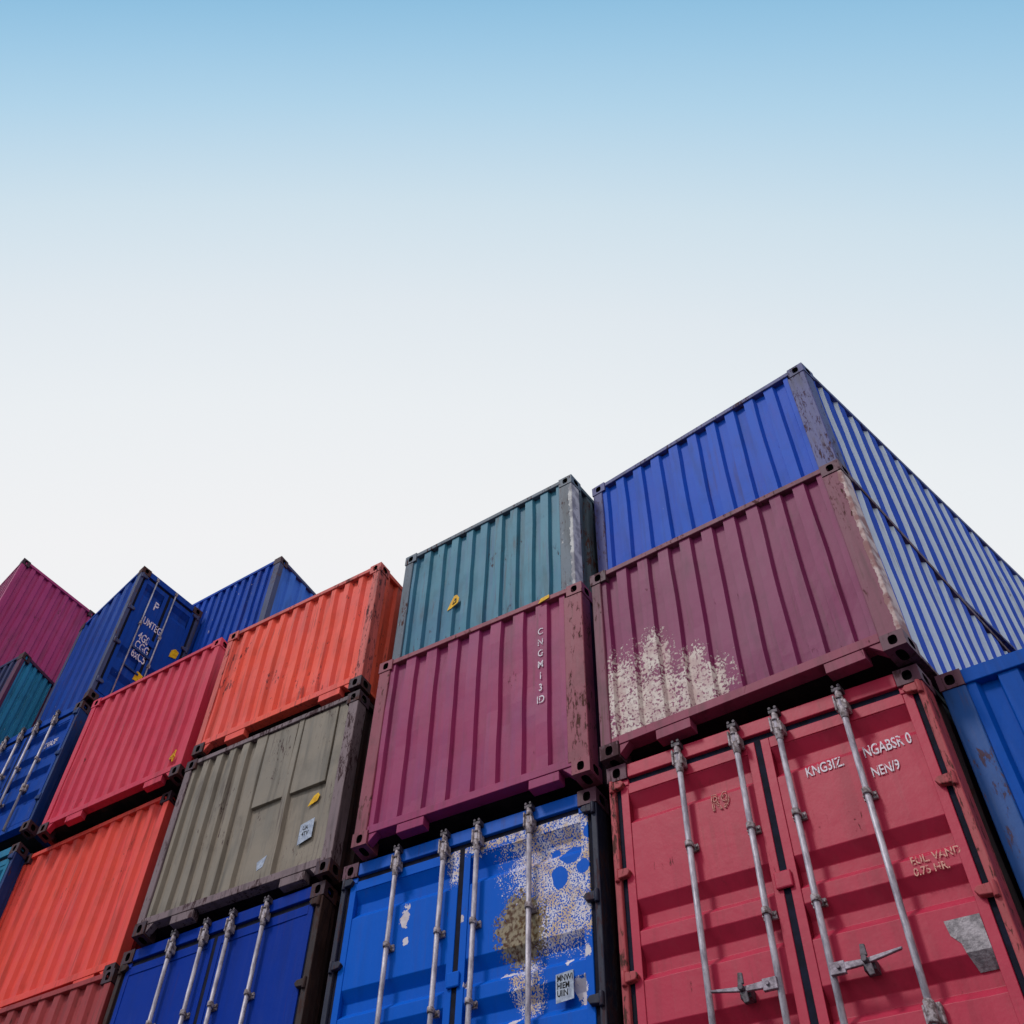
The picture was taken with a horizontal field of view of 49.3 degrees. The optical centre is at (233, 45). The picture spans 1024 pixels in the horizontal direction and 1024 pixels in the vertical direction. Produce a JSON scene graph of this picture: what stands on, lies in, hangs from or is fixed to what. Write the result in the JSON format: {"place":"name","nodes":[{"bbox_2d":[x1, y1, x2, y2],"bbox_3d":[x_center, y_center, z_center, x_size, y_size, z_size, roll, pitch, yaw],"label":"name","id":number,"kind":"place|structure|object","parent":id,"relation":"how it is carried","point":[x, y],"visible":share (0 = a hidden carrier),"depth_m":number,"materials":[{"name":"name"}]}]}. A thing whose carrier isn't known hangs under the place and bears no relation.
{"place":"outdoors","nodes":[
{"label":"outdoors","id":0,"kind":"place"},
{"bbox_2d":[0,652,54,742],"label":"shipping container","id":1,"kind":"object","parent":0,"point":[27,683],"visible":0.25,"depth_m":17.14,"materials":[{"name":"metal"}]},
{"bbox_2d":[0,558,94,682],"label":"shipping container","id":2,"kind":"object","parent":1,"relation":"on","point":[44,618],"visible":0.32,"depth_m":19.43,"materials":[{"name":"metal"}]},
{"bbox_2d":[0,968,118,1023],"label":"shipping container","id":3,"kind":"object","parent":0,"point":[86,1001],"visible":0.64,"depth_m":10.44,"materials":[{"name":"red metal"}]},
{"bbox_2d":[0,790,177,1008],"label":"shipping container","id":4,"kind":"object","parent":3,"relation":"on","point":[71,912],"visible":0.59,"depth_m":11.79,"materials":[{"name":"red metal"}]},
{"bbox_2d":[37,637,227,845],"bbox_3d":[-0.180,10.028,13.562,2.563,1.865,3.408,-39,-85,24],"label":"shipping container","id":5,"kind":"object","parent":4,"relation":"on","point":[135,744],"visible":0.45,"depth_m":13.24,"materials":[{"name":"metal"}]},
{"bbox_2d":[103,880,340,1023],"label":"shipping container","id":6,"kind":"object","parent":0,"point":[268,961],"visible":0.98,"depth_m":9.17,"materials":[{"name":"blue metal"}]},
{"bbox_2d":[110,917,214,1023],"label":"door","id":7,"kind":"structure","parent":6,"relation":"in","point":[166,989],"depth_m":9.59,"materials":[{"name":"blue paint"}]},
{"bbox_2d":[132,689,373,947],"bbox_3d":[2.043,9.806,10.752,2.549,1.800,5.808,-39,-85,24],"label":"shipping container","id":8,"kind":"object","parent":6,"relation":"on","point":[256,819],"visible":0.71,"depth_m":10.35,"materials":[{"name":"metal"}]},
{"bbox_2d":[191,562,402,758],"bbox_3d":[1.729,8.303,12.251,2.489,1.640,3.408,-39,-85,24],"label":"shipping container","id":9,"kind":"object","parent":8,"relation":"on","point":[325,647],"visible":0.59,"depth_m":11.98,"materials":[{"name":"metal"}]},
{"bbox_2d":[196,894,320,1023],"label":"door","id":10,"kind":"structure","parent":6,"relation":"in","point":[255,976],"depth_m":8.97,"materials":[{"name":"blue paint"}]},
{"bbox_2d":[320,786,623,1023],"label":"shipping container","id":11,"kind":"object","parent":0,"point":[511,919],"visible":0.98,"depth_m":7.83,"materials":[{"name":"metal"}]},
{"bbox_2d":[328,829,460,1023],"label":"door","id":12,"kind":"structure","parent":11,"relation":"in","point":[397,956],"depth_m":8.14,"materials":[{"name":"metal"}]},
{"bbox_2d":[351,581,609,860],"bbox_3d":[3.959,8.114,9.628,2.382,1.840,5.809,-38,-85,24],"label":"shipping container","id":13,"kind":"object","parent":11,"relation":"on","point":[496,718],"visible":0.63,"depth_m":9.19,"materials":[{"name":"metal"}]},
{"bbox_2d":[392,474,598,659],"bbox_3d":[4.541,7.759,11.317,2.337,1.735,5.808,-40,-86,24],"label":"shipping container","id":14,"kind":"object","parent":13,"relation":"on","point":[535,547],"visible":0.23,"depth_m":11.17,"materials":[{"name":"teal paint"},{"name":"steel"}]},
{"bbox_2d":[454,801,604,1023],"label":"door","id":15,"kind":"structure","parent":11,"relation":"in","point":[528,898],"depth_m":7.56,"materials":[{"name":"metal"}]},
{"bbox_2d":[0,0,1023,613],"label":"sky","id":16,"kind":"structure","parent":0,"point":[336,289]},
{"bbox_2d":[606,664,1023,1023],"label":"shipping container","id":17,"kind":"object","parent":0,"point":[838,856],"visible":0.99,"depth_m":6.48,"materials":[{"name":"red metal"}]},
{"bbox_2d":[609,720,810,1023],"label":"door","id":18,"kind":"structure","parent":17,"relation":"in","point":[713,942],"depth_m":6.76,"materials":[{"name":"red paint"}]},
{"bbox_2d":[590,459,1010,768],"bbox_3d":[5.858,6.569,8.512,2.453,1.795,5.908,-41,-86,24],"label":"shipping container","id":19,"kind":"object","parent":17,"relation":"on","point":[815,585],"visible":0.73,"depth_m":8.13,"materials":[{"name":"metal"}]},
{"bbox_2d":[592,362,1023,651],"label":"shipping container","id":20,"kind":"object","parent":19,"relation":"on","point":[796,422],"visible":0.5,"depth_m":10.04,"materials":[{"name":"blue metal"}]},
{"bbox_2d":[760,679,1023,1023],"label":"door","id":21,"kind":"structure","parent":17,"relation":"in","point":[878,947],"depth_m":6.20,"materials":[{"name":"red paint"}]},
{"bbox_2d":[934,648,1023,897],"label":"shipping container","id":22,"kind":"object","parent":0,"point":[984,702],"visible":1,"depth_m":6.53,"materials":[{"name":"metal"}]},
{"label":"shipping container","id":23,"kind":"object","parent":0,"visible":0},
{"bbox_2d":[0,842,30,917],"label":"shipping container","id":24,"kind":"object","parent":23,"relation":"on","point":[13,858],"visible":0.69,"depth_m":13.07,"materials":[{"name":"blue metal"}]},
{"bbox_2d":[0,851,14,882],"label":"door","id":25,"kind":"structure","parent":24,"relation":"in","point":[4,864],"depth_m":13.15,"materials":[{"name":"blue paint"}]},
{"bbox_2d":[0,700,90,853],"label":"shipping container","id":26,"kind":"object","parent":24,"relation":"on","point":[34,760],"visible":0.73,"depth_m":14.53,"materials":[{"name":"blue metal"}]},
{"bbox_2d":[0,727,27,793],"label":"door","id":27,"kind":"structure","parent":26,"relation":"in","point":[9,755],"depth_m":15.41,"materials":[{"name":"paint"}]},
{"bbox_2d":[0,707,79,831],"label":"door","id":28,"kind":"structure","parent":26,"relation":"in","point":[21,793],"depth_m":14.59,"materials":[{"name":"paint"}]},
{"bbox_2d":[35,566,202,724],"bbox_3d":[-1.879,10.043,16.665,1.228,2.410,2.074,38,-65,0],"label":"shipping container","id":29,"kind":"object","parent":26,"relation":"on","point":[143,622],"visible":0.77,"depth_m":16.59,"materials":[{"name":"metal"}]},
{"bbox_2d":[96,572,168,696],"bbox_3d":[-1.552,9.135,16.285,0.566,2.275,0.094,38,-65,0],"label":"door","id":30,"kind":"structure","parent":29,"relation":"in","point":[116,676],"depth_m":16.28,"materials":[{"name":"blue paint"}]},
{"bbox_2d":[141,593,199,676],"bbox_3d":[-1.071,9.517,16.282,0.566,2.275,0.094,38,-65,0],"label":"door","id":31,"kind":"structure","parent":29,"relation":"in","point":[176,623],"depth_m":16.68,"materials":[{"name":"blue paint"}]},
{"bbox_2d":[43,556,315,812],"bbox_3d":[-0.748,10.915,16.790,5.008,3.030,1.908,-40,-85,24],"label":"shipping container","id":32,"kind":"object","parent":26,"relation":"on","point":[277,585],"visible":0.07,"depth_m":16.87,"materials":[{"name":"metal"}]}
]}

